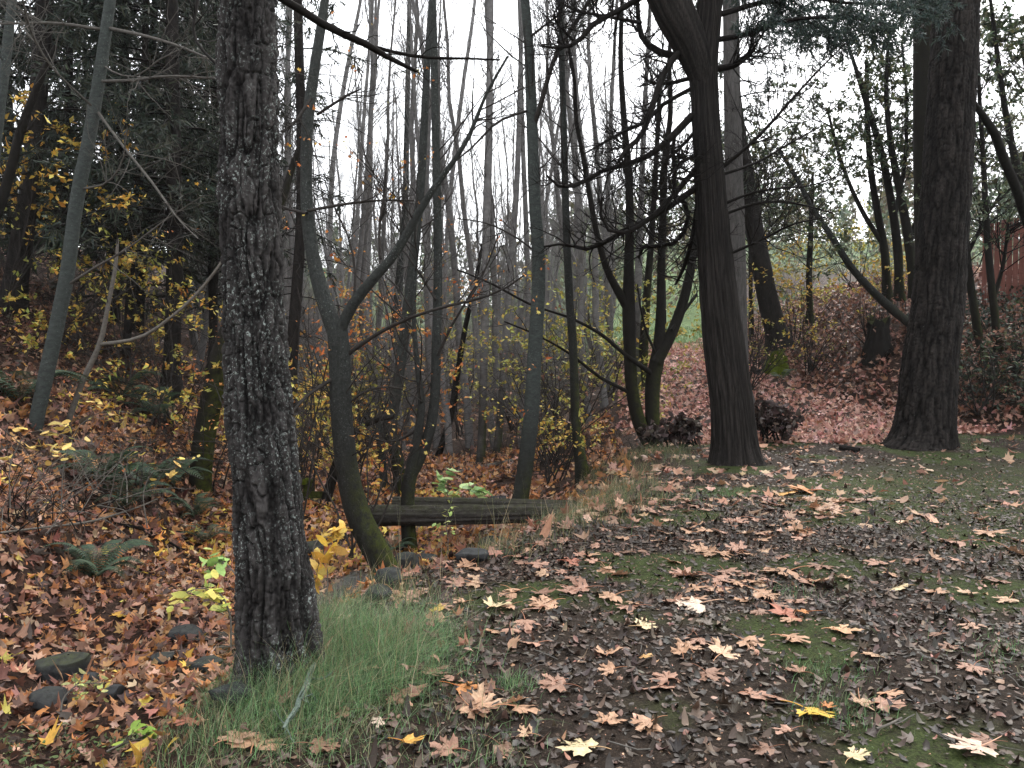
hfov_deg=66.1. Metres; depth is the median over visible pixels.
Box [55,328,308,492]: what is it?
shrub
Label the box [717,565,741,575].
fallen leaf
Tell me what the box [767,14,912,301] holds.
broadleaf tree
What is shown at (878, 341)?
stump
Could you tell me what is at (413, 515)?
log
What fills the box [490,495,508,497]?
rock
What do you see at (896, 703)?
fallen leaf
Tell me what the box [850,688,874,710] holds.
fallen leaf
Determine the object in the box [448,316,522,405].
bare shrub
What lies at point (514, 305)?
alder tree
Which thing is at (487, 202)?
alder tree
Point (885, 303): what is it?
broadleaf tree
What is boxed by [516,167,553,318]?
alder tree
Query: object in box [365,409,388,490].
broken snag
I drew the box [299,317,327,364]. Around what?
bare shrub
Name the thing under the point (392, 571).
rock
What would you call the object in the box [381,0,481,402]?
alder tree
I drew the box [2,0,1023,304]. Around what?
sky
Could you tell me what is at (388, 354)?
bare shrub
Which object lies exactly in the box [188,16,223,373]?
alder tree
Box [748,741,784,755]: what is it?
fallen leaf
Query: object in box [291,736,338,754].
fallen leaf
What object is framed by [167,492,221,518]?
fern
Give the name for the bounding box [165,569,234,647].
leafy sprig
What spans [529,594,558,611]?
fallen leaf
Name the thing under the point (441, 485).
leafy sprig
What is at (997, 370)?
fern
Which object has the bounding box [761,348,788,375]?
stump
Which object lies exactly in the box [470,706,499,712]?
fallen leaf
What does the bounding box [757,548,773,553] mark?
fallen leaf
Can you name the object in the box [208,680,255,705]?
rock
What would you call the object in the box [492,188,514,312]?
alder tree
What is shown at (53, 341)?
alder tree
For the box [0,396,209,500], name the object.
bramble undergrowth
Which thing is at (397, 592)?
fallen leaf
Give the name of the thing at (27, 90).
fir tree
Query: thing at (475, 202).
alder tree
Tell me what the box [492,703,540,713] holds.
fallen leaf
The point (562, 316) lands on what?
bare shrub
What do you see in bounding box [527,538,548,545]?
fallen leaf
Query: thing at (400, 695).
fallen leaf
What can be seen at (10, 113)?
fir tree
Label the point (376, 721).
fallen leaf
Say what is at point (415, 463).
alder tree
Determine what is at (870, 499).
fallen leaf
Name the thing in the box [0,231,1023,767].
ground
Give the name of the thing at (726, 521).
fallen leaf
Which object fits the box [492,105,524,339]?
alder tree
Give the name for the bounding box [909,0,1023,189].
broadleaf tree
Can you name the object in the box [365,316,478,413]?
bare shrub
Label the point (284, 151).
alder tree
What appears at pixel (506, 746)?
fallen leaf
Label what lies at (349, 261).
alder tree
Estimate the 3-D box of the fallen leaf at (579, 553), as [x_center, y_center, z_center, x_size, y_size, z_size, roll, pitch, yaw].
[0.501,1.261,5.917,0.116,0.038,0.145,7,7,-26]
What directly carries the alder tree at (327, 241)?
on the ground at (914, 753)
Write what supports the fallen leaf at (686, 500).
on the ground at (914, 753)
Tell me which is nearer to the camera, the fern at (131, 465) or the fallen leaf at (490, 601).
the fallen leaf at (490, 601)
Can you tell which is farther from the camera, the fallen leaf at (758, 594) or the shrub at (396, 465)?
the shrub at (396, 465)
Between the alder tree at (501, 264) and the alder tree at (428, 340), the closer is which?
the alder tree at (428, 340)
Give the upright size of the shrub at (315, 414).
4.931 m
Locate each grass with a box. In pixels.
[0,432,1023,767]
[584,278,856,364]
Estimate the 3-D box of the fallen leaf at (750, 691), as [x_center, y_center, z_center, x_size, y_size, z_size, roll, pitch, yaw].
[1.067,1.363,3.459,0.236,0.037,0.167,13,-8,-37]
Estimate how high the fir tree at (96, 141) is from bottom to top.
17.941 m
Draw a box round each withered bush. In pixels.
[636,419,678,448]
[648,411,710,448]
[754,398,805,442]
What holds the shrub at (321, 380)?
on the ground at (914, 753)
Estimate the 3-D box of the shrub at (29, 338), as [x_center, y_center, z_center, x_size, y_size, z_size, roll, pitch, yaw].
[-6.278,-0.841,14.057,5.131,3.672,4.905,0,2,0]
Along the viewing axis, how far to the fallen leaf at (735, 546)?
6.11 m
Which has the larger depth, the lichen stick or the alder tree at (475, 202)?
the alder tree at (475, 202)
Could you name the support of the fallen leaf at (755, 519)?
on the ground at (914, 753)
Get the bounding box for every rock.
[28,686,67,709]
[33,652,93,683]
[80,672,99,684]
[100,684,124,699]
[150,652,174,664]
[167,624,202,641]
[188,655,223,671]
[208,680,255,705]
[307,540,323,554]
[365,583,392,600]
[374,567,401,587]
[395,552,419,568]
[417,553,436,562]
[455,547,488,561]
[477,536,501,545]
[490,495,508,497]
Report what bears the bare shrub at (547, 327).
on the ground at (914, 753)
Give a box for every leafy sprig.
[0,420,95,507]
[41,392,132,512]
[59,668,113,710]
[106,719,156,752]
[131,451,199,527]
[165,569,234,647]
[199,547,234,575]
[302,478,322,502]
[310,535,347,599]
[311,519,352,558]
[431,468,460,495]
[432,500,455,560]
[441,487,461,496]
[459,478,492,497]
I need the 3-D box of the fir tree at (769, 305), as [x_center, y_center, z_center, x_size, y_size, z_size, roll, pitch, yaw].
[5.835,-5.825,19.785,3.261,10.031,2.720,0,2,0]
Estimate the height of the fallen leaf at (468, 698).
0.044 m
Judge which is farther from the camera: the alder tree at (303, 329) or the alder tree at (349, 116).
the alder tree at (349, 116)
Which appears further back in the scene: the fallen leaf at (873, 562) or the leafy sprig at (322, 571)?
the leafy sprig at (322, 571)
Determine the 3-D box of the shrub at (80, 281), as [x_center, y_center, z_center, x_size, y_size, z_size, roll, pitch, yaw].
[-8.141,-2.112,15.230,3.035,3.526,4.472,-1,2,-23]
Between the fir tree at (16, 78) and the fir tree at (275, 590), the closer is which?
the fir tree at (275, 590)
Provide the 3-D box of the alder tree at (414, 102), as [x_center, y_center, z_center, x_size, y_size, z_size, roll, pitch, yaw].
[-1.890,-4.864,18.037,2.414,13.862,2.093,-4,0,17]
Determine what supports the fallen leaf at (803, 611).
on the ground at (914, 753)
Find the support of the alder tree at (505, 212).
on the ground at (914, 753)
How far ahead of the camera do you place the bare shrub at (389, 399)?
21.84 m
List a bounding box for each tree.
[0,0,16,159]
[0,0,101,235]
[0,0,116,237]
[0,0,203,282]
[0,0,206,314]
[0,0,209,323]
[0,0,219,298]
[0,0,279,333]
[0,0,285,357]
[0,0,343,431]
[0,33,79,220]
[1,102,61,183]
[13,21,161,262]
[22,0,336,398]
[93,0,351,366]
[97,2,308,324]
[125,5,221,291]
[131,1,198,350]
[182,103,202,329]
[186,0,214,214]
[187,0,566,572]
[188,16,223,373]
[189,0,514,694]
[189,88,361,497]
[195,93,220,328]
[211,0,406,412]
[275,0,338,330]
[276,6,342,441]
[278,16,310,304]
[278,103,295,312]
[278,138,329,443]
[280,122,328,385]
[286,34,331,283]
[286,131,295,302]
[287,238,315,375]
[293,135,355,361]
[303,112,352,339]
[303,113,342,344]
[312,109,345,309]
[312,146,349,337]
[318,0,367,346]
[318,0,416,390]
[319,410,405,508]
[321,58,350,330]
[324,0,527,550]
[328,33,377,309]
[330,0,408,421]
[331,17,387,366]
[333,0,408,414]
[333,206,350,313]
[338,54,416,450]
[341,109,377,357]
[341,213,359,329]
[348,1,380,336]
[354,0,382,362]
[357,127,404,318]
[359,0,455,441]
[365,0,469,493]
[369,0,410,413]
[369,182,386,324]
[373,0,481,456]
[373,33,404,321]
[373,135,403,287]
[375,191,404,347]
[376,208,390,358]
[379,0,505,447]
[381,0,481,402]
[382,0,460,448]
[384,56,422,408]
[385,121,419,307]
[394,90,420,306]
[413,0,506,449]
[419,87,454,305]
[421,107,456,356]
[423,0,605,498]
[430,208,462,409]
[434,237,481,457]
[440,113,454,331]
[442,169,461,334]
[443,0,481,292]
[448,177,462,312]
[450,82,498,389]
[451,0,520,464]
[456,0,524,441]
[457,0,760,446]
[457,203,477,356]
[458,235,470,348]
[468,222,481,301]
[474,0,557,452]
[479,0,966,466]
[479,145,509,335]
[479,169,504,336]
[483,138,523,328]
[485,48,523,394]
[489,0,594,424]
[489,180,519,338]
[491,252,507,336]
[492,6,610,483]
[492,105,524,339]
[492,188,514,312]
[493,0,559,446]
[494,59,526,365]
[499,255,516,316]
[504,155,527,320]
[505,0,619,423]
[513,25,570,367]
[516,0,599,311]
[516,50,603,368]
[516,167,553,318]
[516,201,524,318]
[519,180,567,343]
[526,21,566,329]
[529,3,601,380]
[529,119,565,343]
[531,94,580,321]
[542,0,616,409]
[545,103,562,308]
[547,134,559,322]
[559,0,637,393]
[569,0,637,378]
[570,87,591,310]
[582,43,644,349]
[583,111,611,367]
[584,177,604,318]
[587,153,637,364]
[589,3,636,329]
[599,133,698,330]
[612,5,661,390]
[624,48,688,389]
[648,0,849,402]
[670,107,843,340]
[684,58,815,351]
[722,118,907,326]
[755,128,891,323]
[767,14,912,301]
[782,0,912,300]
[826,4,1022,298]
[875,18,1023,351]
[880,0,1023,451]
[882,75,1023,351]
[905,0,931,254]
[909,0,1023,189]
[973,17,1023,211]
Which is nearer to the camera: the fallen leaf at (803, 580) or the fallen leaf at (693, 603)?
the fallen leaf at (693, 603)
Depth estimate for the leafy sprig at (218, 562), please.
4.99 m
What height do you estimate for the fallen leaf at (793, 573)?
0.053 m
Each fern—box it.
[0,370,90,401]
[0,401,198,566]
[44,539,154,578]
[52,446,159,482]
[87,369,162,395]
[94,474,179,507]
[98,457,202,490]
[119,386,199,416]
[154,457,213,484]
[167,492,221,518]
[180,523,231,540]
[385,535,415,549]
[769,369,795,378]
[966,366,1016,380]
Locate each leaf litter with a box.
[0,229,641,767]
[201,419,1023,767]
[225,597,520,730]
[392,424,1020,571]
[615,333,1015,444]
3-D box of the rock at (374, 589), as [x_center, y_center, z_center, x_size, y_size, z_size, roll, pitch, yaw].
[-0.804,1.248,4.724,0.168,0.091,0.119,1,2,21]
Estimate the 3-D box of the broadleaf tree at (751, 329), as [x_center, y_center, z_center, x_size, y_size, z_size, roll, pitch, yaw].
[7.782,-5.013,24.614,5.323,7.646,5.317,0,2,0]
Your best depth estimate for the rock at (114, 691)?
5.16 m
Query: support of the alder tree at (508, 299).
on the ground at (914, 753)
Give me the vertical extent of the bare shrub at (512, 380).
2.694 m
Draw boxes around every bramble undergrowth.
[0,282,217,377]
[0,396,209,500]
[0,434,159,542]
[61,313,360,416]
[438,403,582,471]
[458,414,604,488]
[557,408,698,465]
[752,306,903,360]
[890,299,1021,355]
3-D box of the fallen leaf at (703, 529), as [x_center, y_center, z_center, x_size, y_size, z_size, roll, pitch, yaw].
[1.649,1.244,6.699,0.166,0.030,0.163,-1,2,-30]
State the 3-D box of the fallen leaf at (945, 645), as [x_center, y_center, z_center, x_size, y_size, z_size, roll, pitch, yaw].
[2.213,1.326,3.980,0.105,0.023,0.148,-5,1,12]
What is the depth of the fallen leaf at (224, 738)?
3.04 m
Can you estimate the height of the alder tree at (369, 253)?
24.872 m
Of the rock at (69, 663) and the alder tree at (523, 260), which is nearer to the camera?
the rock at (69, 663)
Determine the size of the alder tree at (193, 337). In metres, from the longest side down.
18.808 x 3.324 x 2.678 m
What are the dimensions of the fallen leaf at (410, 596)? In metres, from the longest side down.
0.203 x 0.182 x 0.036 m
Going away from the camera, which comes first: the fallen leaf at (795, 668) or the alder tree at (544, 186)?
the fallen leaf at (795, 668)
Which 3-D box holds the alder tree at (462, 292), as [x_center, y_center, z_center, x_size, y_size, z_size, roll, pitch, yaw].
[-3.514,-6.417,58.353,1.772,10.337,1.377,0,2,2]
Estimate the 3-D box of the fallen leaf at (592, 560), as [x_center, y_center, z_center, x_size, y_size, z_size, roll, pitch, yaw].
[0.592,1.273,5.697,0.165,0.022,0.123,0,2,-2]
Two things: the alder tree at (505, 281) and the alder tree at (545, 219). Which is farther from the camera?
the alder tree at (505, 281)
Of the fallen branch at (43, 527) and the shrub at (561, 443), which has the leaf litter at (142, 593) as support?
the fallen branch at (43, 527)
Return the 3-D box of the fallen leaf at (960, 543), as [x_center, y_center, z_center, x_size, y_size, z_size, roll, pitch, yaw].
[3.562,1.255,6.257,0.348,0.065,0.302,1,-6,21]
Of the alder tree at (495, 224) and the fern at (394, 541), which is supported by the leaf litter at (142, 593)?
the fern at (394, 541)
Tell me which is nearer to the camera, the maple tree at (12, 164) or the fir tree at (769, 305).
the maple tree at (12, 164)
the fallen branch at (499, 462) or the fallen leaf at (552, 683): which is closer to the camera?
the fallen leaf at (552, 683)
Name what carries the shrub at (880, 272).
on the ground at (914, 753)
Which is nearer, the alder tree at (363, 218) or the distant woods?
the alder tree at (363, 218)
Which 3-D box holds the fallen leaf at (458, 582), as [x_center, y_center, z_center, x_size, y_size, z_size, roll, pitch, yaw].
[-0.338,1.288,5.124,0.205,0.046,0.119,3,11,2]
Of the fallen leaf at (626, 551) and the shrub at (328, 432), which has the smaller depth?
the fallen leaf at (626, 551)
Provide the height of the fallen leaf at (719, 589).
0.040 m
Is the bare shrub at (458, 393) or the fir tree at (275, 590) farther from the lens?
the bare shrub at (458, 393)
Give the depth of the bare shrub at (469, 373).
31.40 m
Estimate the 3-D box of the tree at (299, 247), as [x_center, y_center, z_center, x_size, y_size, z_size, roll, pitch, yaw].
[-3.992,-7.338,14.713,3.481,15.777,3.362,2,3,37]
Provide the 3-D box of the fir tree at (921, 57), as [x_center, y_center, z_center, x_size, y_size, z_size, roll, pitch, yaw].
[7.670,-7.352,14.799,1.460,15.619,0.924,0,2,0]
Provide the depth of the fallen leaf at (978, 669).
3.72 m
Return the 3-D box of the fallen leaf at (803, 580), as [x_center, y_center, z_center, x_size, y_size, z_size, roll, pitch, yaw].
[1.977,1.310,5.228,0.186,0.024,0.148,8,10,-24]
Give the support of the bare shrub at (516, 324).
on the ground at (914, 753)
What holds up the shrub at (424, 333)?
on the ground at (914, 753)
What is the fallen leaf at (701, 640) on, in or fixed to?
on the ground at (914, 753)
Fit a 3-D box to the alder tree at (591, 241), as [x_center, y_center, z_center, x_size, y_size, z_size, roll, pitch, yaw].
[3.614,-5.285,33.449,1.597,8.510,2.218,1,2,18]
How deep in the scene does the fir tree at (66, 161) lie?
15.22 m
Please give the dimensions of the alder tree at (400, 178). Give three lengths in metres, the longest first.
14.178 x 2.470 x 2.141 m
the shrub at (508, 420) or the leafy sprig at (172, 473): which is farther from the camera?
the shrub at (508, 420)
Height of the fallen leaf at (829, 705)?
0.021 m
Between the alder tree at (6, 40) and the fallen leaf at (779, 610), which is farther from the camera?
the alder tree at (6, 40)
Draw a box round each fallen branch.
[0,498,157,533]
[113,514,184,549]
[169,645,234,652]
[441,448,554,475]
[681,634,730,641]
[839,445,859,451]
[875,717,902,729]
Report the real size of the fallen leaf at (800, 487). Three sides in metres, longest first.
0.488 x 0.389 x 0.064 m
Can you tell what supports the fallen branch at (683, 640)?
on the leaf litter at (859, 609)
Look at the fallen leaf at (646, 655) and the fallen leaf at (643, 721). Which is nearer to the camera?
the fallen leaf at (643, 721)
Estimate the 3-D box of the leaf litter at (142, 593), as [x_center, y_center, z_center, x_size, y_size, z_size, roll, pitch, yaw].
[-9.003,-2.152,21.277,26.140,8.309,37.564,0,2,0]
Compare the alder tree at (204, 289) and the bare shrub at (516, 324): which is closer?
the alder tree at (204, 289)
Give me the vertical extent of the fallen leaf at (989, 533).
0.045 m
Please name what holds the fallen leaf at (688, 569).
on the ground at (914, 753)
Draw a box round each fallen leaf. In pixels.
[173,713,202,725]
[213,729,253,745]
[227,731,286,753]
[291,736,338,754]
[335,706,357,717]
[371,716,385,727]
[386,584,404,597]
[386,680,428,705]
[391,591,418,602]
[393,733,426,743]
[402,664,448,675]
[410,589,426,594]
[426,603,453,610]
[428,610,453,621]
[429,732,469,756]
[441,670,465,681]
[441,681,477,695]
[446,575,475,586]
[453,562,475,569]
[453,597,473,602]
[455,690,491,709]
[457,578,486,587]
[459,558,473,567]
[459,694,492,718]
[465,574,479,579]
[468,564,486,571]
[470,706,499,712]
[471,682,502,711]
[476,678,504,692]
[483,596,510,607]
[483,734,513,755]
[486,628,499,633]
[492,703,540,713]
[496,695,528,704]
[498,587,527,598]
[500,621,520,634]
[501,602,516,608]
[504,585,522,591]
[513,611,540,630]
[514,560,529,564]
[515,723,539,736]
[521,640,549,646]
[523,604,547,609]
[525,559,548,568]
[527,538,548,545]
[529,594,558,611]
[531,587,555,595]
[536,568,555,576]
[539,673,568,688]
[539,673,581,692]
[540,595,564,609]
[556,521,578,529]
[556,537,574,543]
[556,569,573,573]
[556,738,610,755]
[557,557,581,565]
[557,586,587,593]
[563,576,578,580]
[569,575,603,593]
[573,550,588,557]
[584,558,605,562]
[590,542,603,548]
[593,711,626,723]
[595,645,622,654]
[597,563,612,573]
[597,660,626,675]
[599,590,631,602]
[602,569,628,575]
[613,535,638,540]
[616,604,651,612]
[619,549,636,552]
[630,714,667,734]
[631,617,656,628]
[639,653,652,657]
[642,685,675,688]
[645,507,662,513]
[650,671,679,684]
[659,593,682,602]
[669,569,692,576]
[671,641,689,654]
[673,569,696,577]
[674,566,706,575]
[675,596,723,612]
[675,638,702,652]
[680,527,700,533]
[681,499,699,502]
[681,581,704,592]
[685,631,713,644]
[686,595,706,599]
[689,542,714,551]
[691,663,724,680]
[695,551,715,556]
[696,527,711,531]
[697,571,735,585]
[698,545,715,552]
[702,584,733,592]
[705,582,729,592]
[707,636,740,660]
[715,549,733,556]
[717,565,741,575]
[722,518,737,522]
[725,541,748,551]
[727,517,749,522]
[727,580,744,586]
[732,634,764,649]
[734,596,747,601]
[735,572,756,575]
[737,687,773,700]
[739,584,781,599]
[741,516,765,521]
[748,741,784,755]
[750,607,768,614]
[752,578,765,586]
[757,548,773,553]
[760,566,809,578]
[763,601,789,606]
[766,694,791,701]
[767,603,801,621]
[771,633,810,642]
[773,491,797,495]
[773,724,799,733]
[776,554,789,558]
[780,612,800,621]
[780,664,813,673]
[781,700,835,717]
[786,594,806,602]
[787,519,806,524]
[787,522,811,530]
[788,484,830,493]
[792,536,803,539]
[793,609,821,613]
[796,509,813,512]
[797,578,815,585]
[801,577,830,581]
[802,503,828,511]
[806,494,820,499]
[807,561,833,569]
[814,510,837,515]
[821,624,862,633]
[822,701,837,707]
[833,573,851,578]
[844,745,869,763]
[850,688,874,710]
[859,520,871,527]
[860,497,876,500]
[860,651,884,657]
[863,558,888,564]
[864,695,905,712]
[877,688,903,696]
[890,583,911,590]
[903,555,919,563]
[907,507,927,517]
[923,587,949,593]
[928,548,944,559]
[929,627,948,635]
[938,538,985,546]
[938,641,959,649]
[945,733,1001,756]
[956,586,978,593]
[957,660,988,674]
[958,617,986,628]
[969,732,1007,749]
[973,526,1009,536]
[981,577,1010,582]
[992,592,1018,602]
[994,541,1023,554]
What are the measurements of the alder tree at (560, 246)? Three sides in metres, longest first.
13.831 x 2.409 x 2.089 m
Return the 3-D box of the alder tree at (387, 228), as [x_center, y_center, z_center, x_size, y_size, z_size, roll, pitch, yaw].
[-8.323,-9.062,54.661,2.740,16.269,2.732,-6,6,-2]
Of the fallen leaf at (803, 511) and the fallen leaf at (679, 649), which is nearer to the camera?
the fallen leaf at (679, 649)
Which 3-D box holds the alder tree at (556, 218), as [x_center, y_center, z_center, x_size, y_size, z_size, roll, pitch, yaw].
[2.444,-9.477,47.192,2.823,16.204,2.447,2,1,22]
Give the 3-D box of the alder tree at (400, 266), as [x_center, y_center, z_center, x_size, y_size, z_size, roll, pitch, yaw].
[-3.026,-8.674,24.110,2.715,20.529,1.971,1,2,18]
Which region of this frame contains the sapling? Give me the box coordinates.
[54,187,221,424]
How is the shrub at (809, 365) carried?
on the ground at (914, 753)
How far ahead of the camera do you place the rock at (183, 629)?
6.64 m
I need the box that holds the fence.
[979,218,1023,305]
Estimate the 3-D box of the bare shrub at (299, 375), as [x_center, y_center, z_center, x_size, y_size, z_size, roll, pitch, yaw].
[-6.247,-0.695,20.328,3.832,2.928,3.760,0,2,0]
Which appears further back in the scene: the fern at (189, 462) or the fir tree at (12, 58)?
the fir tree at (12, 58)
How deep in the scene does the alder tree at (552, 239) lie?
59.62 m
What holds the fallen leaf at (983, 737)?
on the ground at (914, 753)
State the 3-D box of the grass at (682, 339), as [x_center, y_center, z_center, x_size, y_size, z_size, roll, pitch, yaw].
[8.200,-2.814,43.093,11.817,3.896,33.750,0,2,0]
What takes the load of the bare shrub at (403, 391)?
on the ground at (914, 753)
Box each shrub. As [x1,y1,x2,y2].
[0,83,170,318]
[0,182,172,344]
[0,214,222,388]
[3,247,307,427]
[32,209,468,514]
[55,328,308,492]
[135,224,552,557]
[154,263,312,338]
[178,253,526,470]
[185,322,322,397]
[196,282,327,350]
[200,264,355,366]
[222,348,385,463]
[288,285,349,362]
[288,358,399,495]
[299,258,491,438]
[299,316,461,439]
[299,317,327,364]
[299,325,357,408]
[299,330,387,426]
[299,338,424,427]
[307,296,470,420]
[310,385,467,495]
[351,353,440,426]
[357,341,459,426]
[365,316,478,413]
[366,240,524,438]
[372,317,511,421]
[413,316,502,393]
[414,308,490,378]
[422,357,491,411]
[428,313,576,432]
[439,305,630,466]
[441,320,623,433]
[446,276,709,445]
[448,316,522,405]
[448,346,478,393]
[451,294,564,396]
[455,295,619,375]
[470,355,564,407]
[472,298,561,362]
[484,396,615,483]
[489,277,621,406]
[498,250,701,403]
[509,317,605,406]
[524,286,621,356]
[652,235,848,374]
[688,305,830,394]
[747,235,891,339]
[776,304,855,377]
[779,198,903,290]
[808,275,910,343]
[828,244,909,326]
[896,325,1023,423]
[962,297,1023,379]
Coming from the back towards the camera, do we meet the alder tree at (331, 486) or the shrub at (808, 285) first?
the shrub at (808, 285)
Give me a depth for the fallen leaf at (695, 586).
5.04 m
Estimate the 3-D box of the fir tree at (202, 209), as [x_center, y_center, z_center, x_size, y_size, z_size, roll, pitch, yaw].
[-10.972,-9.708,27.878,8.171,16.321,7.031,0,2,0]
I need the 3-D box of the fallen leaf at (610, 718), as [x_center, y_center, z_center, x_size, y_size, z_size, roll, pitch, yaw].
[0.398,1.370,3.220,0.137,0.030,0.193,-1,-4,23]
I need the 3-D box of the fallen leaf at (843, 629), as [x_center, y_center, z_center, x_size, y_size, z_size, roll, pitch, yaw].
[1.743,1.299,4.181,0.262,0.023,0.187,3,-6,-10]
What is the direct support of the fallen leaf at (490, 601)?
on the ground at (914, 753)
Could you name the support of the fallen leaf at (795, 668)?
on the ground at (914, 753)
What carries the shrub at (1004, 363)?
on the ground at (914, 753)
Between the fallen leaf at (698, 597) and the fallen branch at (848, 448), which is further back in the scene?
the fallen branch at (848, 448)
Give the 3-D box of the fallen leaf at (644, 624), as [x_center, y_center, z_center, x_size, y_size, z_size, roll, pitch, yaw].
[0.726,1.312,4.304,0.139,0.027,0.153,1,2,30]
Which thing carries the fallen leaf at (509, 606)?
on the ground at (914, 753)
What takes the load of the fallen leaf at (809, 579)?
on the ground at (914, 753)
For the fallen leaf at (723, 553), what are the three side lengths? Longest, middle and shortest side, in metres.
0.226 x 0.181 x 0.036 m
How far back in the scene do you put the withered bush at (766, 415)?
13.22 m
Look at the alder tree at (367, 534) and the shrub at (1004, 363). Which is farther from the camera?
the shrub at (1004, 363)
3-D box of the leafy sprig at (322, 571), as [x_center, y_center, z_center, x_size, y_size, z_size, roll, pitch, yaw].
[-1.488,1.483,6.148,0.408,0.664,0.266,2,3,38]
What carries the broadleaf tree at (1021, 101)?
on the ground at (914, 753)
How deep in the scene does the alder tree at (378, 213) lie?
37.13 m
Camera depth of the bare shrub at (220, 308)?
23.23 m
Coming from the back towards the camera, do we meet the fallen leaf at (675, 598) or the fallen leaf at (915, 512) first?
the fallen leaf at (915, 512)
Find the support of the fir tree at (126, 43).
on the ground at (914, 753)
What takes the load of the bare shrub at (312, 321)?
on the ground at (914, 753)
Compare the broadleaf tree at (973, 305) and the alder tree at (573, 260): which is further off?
the alder tree at (573, 260)
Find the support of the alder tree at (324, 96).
on the ground at (914, 753)
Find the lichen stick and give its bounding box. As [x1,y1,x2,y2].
[269,662,332,742]
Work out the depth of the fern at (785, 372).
20.05 m
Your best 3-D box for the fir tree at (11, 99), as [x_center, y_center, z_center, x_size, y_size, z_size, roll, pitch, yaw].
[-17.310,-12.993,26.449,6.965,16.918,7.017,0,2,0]
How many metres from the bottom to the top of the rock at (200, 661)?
0.072 m
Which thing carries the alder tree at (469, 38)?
on the ground at (914, 753)
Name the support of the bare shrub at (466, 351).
on the ground at (914, 753)
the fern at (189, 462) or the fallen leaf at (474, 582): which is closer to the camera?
the fallen leaf at (474, 582)
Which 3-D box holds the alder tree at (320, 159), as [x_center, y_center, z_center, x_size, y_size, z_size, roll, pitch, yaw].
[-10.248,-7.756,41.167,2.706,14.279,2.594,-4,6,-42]
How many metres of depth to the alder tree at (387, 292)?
41.68 m
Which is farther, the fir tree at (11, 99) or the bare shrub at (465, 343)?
the bare shrub at (465, 343)
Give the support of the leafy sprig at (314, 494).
on the ground at (914, 753)
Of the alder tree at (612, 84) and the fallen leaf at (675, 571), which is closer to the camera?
the fallen leaf at (675, 571)
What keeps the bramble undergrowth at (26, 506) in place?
on the ground at (914, 753)
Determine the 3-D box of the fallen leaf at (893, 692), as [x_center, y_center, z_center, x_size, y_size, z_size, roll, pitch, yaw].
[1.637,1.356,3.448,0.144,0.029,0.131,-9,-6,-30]
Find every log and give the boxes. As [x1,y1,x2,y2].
[369,504,581,525]
[391,496,578,504]
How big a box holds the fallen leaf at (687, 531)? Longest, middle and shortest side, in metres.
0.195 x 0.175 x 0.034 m
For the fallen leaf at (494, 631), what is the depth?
4.25 m
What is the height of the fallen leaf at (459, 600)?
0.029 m
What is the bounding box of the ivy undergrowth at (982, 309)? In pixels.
[747,262,1023,426]
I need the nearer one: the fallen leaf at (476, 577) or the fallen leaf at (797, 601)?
the fallen leaf at (797, 601)
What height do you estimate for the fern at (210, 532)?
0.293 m
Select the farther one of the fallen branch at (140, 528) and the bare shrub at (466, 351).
the bare shrub at (466, 351)
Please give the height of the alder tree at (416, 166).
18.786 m
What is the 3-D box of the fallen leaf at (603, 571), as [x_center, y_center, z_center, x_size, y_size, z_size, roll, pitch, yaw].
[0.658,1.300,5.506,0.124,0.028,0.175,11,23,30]
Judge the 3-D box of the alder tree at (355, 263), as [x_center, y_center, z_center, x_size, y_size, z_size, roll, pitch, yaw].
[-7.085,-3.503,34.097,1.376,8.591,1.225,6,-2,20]
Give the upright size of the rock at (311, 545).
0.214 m
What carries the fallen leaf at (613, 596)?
on the ground at (914, 753)
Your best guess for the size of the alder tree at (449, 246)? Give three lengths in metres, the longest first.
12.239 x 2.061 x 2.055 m
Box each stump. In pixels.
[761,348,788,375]
[859,314,895,367]
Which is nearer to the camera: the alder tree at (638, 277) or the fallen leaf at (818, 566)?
the fallen leaf at (818, 566)
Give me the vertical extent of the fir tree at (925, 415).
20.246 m
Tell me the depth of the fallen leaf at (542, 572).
5.41 m
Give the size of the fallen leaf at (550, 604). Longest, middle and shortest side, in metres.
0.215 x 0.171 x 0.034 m
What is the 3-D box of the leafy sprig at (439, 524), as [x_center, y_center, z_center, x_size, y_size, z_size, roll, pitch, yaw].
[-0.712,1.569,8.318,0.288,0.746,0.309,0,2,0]
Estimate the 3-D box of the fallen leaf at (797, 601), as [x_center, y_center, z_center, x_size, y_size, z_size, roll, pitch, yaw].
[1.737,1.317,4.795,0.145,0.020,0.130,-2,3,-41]
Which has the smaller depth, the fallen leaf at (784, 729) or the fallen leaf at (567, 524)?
the fallen leaf at (784, 729)
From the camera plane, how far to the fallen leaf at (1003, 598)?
4.79 m
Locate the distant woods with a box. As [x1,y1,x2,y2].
[0,86,1019,345]
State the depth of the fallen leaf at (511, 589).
4.99 m
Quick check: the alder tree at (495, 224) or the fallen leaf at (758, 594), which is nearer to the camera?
the fallen leaf at (758, 594)
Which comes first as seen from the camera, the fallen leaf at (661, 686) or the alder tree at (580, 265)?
the fallen leaf at (661, 686)
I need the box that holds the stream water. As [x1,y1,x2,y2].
[188,526,424,639]
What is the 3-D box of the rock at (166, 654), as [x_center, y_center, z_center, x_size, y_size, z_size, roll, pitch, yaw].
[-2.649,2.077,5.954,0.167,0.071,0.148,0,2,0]
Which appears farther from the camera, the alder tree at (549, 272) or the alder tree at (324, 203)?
the alder tree at (324, 203)
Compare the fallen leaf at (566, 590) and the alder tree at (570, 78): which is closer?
the fallen leaf at (566, 590)
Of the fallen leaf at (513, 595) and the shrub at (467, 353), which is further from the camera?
the shrub at (467, 353)
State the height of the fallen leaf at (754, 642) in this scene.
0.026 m

